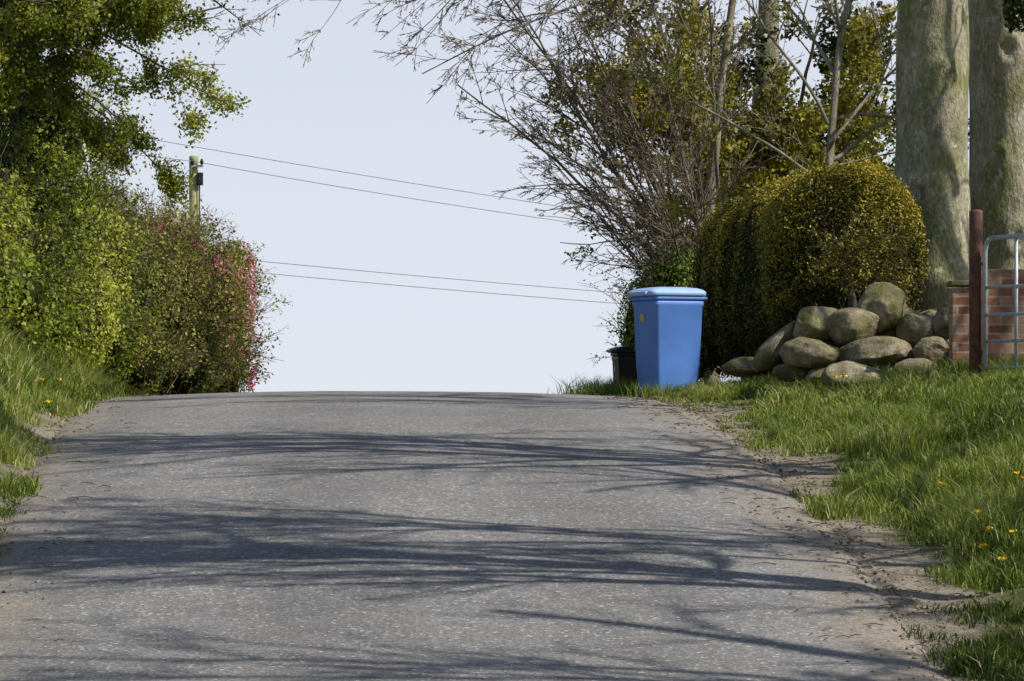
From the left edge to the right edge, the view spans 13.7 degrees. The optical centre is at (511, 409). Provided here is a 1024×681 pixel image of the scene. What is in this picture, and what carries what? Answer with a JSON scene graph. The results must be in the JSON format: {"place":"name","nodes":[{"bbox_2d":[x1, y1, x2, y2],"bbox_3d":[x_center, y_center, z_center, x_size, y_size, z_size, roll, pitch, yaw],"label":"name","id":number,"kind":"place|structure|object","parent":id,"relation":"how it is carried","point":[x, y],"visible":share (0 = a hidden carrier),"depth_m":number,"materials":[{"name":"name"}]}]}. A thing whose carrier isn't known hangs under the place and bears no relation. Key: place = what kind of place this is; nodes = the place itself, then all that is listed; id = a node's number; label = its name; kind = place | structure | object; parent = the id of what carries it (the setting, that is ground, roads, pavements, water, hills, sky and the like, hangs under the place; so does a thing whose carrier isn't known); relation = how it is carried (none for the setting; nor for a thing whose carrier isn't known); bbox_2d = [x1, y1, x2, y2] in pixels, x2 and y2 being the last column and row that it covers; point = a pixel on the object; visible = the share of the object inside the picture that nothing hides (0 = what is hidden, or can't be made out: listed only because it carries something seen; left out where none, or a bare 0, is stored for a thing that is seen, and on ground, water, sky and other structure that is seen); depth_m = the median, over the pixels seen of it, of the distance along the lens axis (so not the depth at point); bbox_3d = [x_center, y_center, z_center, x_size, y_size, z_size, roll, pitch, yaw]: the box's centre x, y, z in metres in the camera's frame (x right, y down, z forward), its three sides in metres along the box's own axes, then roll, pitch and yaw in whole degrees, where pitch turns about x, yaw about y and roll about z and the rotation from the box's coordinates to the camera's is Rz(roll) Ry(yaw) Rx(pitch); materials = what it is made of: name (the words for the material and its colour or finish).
{"place":"outdoors","nodes":[
{"label":"outdoors","id":0,"kind":"place"},
{"bbox_2d":[0,391,947,680],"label":"road","id":1,"kind":"structure","parent":0,"point":[362,535],"depth_m":26.87,"materials":[{"name":"grey asphalt"}]},
{"bbox_2d":[0,0,969,393],"label":"sky","id":2,"kind":"structure","parent":0,"point":[349,108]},
{"bbox_2d":[0,291,1023,680],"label":"grass","id":3,"kind":"structure","parent":0,"point":[904,475],"depth_m":32.03,"materials":[{"name":"green plant"}]},
{"bbox_2d":[0,340,1023,680],"bbox_3d":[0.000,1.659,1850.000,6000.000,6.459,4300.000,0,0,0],"label":"ground","id":4,"kind":"structure","parent":0,"point":[918,556],"depth_m":27.23,"materials":[{"name":"soil"}]},
{"bbox_2d":[0,75,182,385],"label":"hawthorn hedge","id":5,"kind":"object","parent":4,"relation":"on","point":[59,267],"visible":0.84,"depth_m":43.95,"materials":[{"name":"green plant"}]},
{"bbox_2d":[0,0,264,217],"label":"overhanging tree","id":6,"kind":"object","parent":4,"relation":"on","point":[33,28],"visible":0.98,"depth_m":41.64,"materials":[{"name":"green plant"}]},
{"bbox_2d":[77,174,256,395],"bbox_3d":[-4.337,-1.358,51.023,2.482,3.086,5.291,0,0,0],"label":"mixed shrub","id":7,"kind":"object","parent":4,"relation":"on","point":[179,365],"visible":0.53,"depth_m":50.38,"materials":[{"name":"green plant"}]},
{"bbox_2d":[189,156,203,236],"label":"utility pole","id":8,"kind":"object","parent":4,"relation":"on","point":[196,181],"visible":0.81,"depth_m":99.89,"materials":[{"name":"brown wood"}]},
{"bbox_2d":[52,121,681,303],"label":"overhead wires","id":9,"kind":"object","parent":8,"relation":"attached to","point":[397,196],"visible":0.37,"depth_m":103.09,"materials":[{"name":"grey metal"}]},
{"bbox_2d":[118,177,292,394],"bbox_3d":[-4.104,-1.238,53.681,2.531,3.451,5.372,0,0,0],"label":"flowering currant bush","id":10,"kind":"object","parent":4,"relation":"on","point":[237,266],"visible":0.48,"depth_m":53.78,"materials":[{"name":"green plant"}]},
{"bbox_2d":[215,0,804,382],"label":"bare tree","id":11,"kind":"object","parent":4,"relation":"on","point":[656,224],"visible":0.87,"depth_m":51.37,"materials":[{"name":"brown plant"}]},
{"bbox_2d":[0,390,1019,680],"bbox_3d":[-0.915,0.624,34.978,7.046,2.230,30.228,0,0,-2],"label":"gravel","id":12,"kind":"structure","parent":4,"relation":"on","point":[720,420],"depth_m":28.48,"materials":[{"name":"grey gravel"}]},
{"bbox_2d":[0,394,1023,646],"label":"fallen twigs","id":13,"kind":"object","parent":4,"relation":"on","point":[700,482],"visible":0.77,"depth_m":30.41,"materials":[{"name":"brown wood"}]},
{"bbox_2d":[38,374,1023,560],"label":"dandelions","id":14,"kind":"object","parent":4,"relation":"on","point":[983,545],"visible":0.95,"depth_m":26.99,"materials":[{"name":"yellow plant"}]},
{"bbox_2d":[606,346,637,388],"bbox_3d":[1.554,-0.254,53.599,0.684,1.092,0.528,0,0,-10],"label":"wheelie bin","id":15,"kind":"object","parent":4,"relation":"on","point":[624,360],"visible":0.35,"depth_m":53.35,"materials":[{"name":"black plastic"}]},
{"bbox_2d":[577,216,730,381],"bbox_3d":[2.070,-0.930,53.780,2.437,3.336,10.160,0,0,0],"label":"privet hedge","id":16,"kind":"object","parent":4,"relation":"on","point":[669,275],"visible":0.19,"depth_m":51.46,"materials":[{"name":"green plant"}]},
{"bbox_2d":[627,287,707,397],"bbox_3d":[1.579,-0.656,43.197,0.732,1.168,0.565,0,0,-27],"label":"wheelie bin","id":17,"kind":"object","parent":4,"relation":"on","point":[668,323],"visible":0.78,"depth_m":43.00,"materials":[{"name":"blue plastic"}]},
{"bbox_2d":[541,0,897,378],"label":"sycamore tree","id":18,"kind":"object","parent":4,"relation":"on","point":[798,137],"visible":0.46,"depth_m":53.30,"materials":[{"name":"green plant"}]},
{"bbox_2d":[575,0,969,239],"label":"sapling","id":19,"kind":"object","parent":4,"relation":"on","point":[833,135],"visible":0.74,"depth_m":47.77,"materials":[{"name":"green plant"}]},
{"bbox_2d":[547,348,1023,401],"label":"grass tufts","id":20,"kind":"object","parent":4,"relation":"on","point":[619,388],"visible":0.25,"depth_m":42.29,"materials":[{"name":"green plant"}]},
{"bbox_2d":[687,158,931,379],"bbox_3d":[3.175,-1.439,45.880,1.803,2.249,9.415,0,0,-4],"label":"topiary hedge","id":21,"kind":"object","parent":4,"relation":"on","point":[780,256],"visible":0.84,"depth_m":43.00,"materials":[{"name":"green plant"}]},
{"bbox_2d":[722,282,948,388],"bbox_3d":[3.374,-0.685,40.472,1.964,1.073,2.376,0,0,-27],"label":"stone pile","id":22,"kind":"object","parent":4,"relation":"on","point":[881,323],"visible":0.9,"depth_m":40.30,"materials":[{"name":"grey stone"}]},
{"bbox_2d":[883,160,894,174],"bbox_3d":[4.917,-1.481,55.930,3.260,4.088,8.485,0,0,-31],"label":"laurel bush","id":23,"kind":"object","parent":4,"relation":"on","point":[889,165],"depth_m":55.42,"materials":[{"name":"green plant"}]},
{"bbox_2d":[917,371,937,377],"bbox_3d":[3.747,-0.313,38.284,0.100,0.065,0.210,0,0,-29],"label":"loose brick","id":24,"kind":"object","parent":4,"relation":"on","point":[919,373],"visible":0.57,"depth_m":38.22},
{"bbox_2d":[894,0,970,341],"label":"beech tree","id":25,"kind":"object","parent":4,"relation":"on","point":[932,92],"visible":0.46,"depth_m":45.62,"materials":[{"name":"grey plant"}]},
{"bbox_2d":[949,288,968,365],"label":"pier","id":26,"kind":"structure","parent":4,"relation":"on","point":[958,322],"depth_m":38.90,"materials":[{"name":"red brick"}]},
{"bbox_2d":[946,280,968,286],"bbox_3d":[4.175,-1.154,39.050,0.340,0.050,0.360,0,0,0],"label":"coping","id":27,"kind":"object","parent":26,"relation":"on","point":[958,283],"visible":0.56,"depth_m":38.87,"materials":[{"name":"stone"}]},
{"bbox_2d":[969,209,982,378],"bbox_3d":[4.058,-0.835,37.200,0.119,1.826,0.119,0,0,0],"label":"gate post","id":28,"kind":"object","parent":4,"relation":"on","point":[975,276],"visible":0.72,"depth_m":37.15,"materials":[{"name":"paint"}]},
{"bbox_2d":[980,233,1023,373],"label":"metal field gate","id":29,"kind":"structure","parent":28,"relation":"attached to","point":[985,313],"depth_m":36.89,"materials":[{"name":"metal"}]},
{"bbox_2d":[968,0,1023,268],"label":"beech tree","id":30,"kind":"object","parent":4,"relation":"on","point":[996,104],"visible":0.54,"depth_m":47.21,"materials":[{"name":"grey plant"}]},
{"bbox_2d":[988,269,1023,362],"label":"panel","id":31,"kind":"object","parent":4,"relation":"on","point":[1001,300],"depth_m":39.05,"materials":[{"name":"red brick"}]}
]}

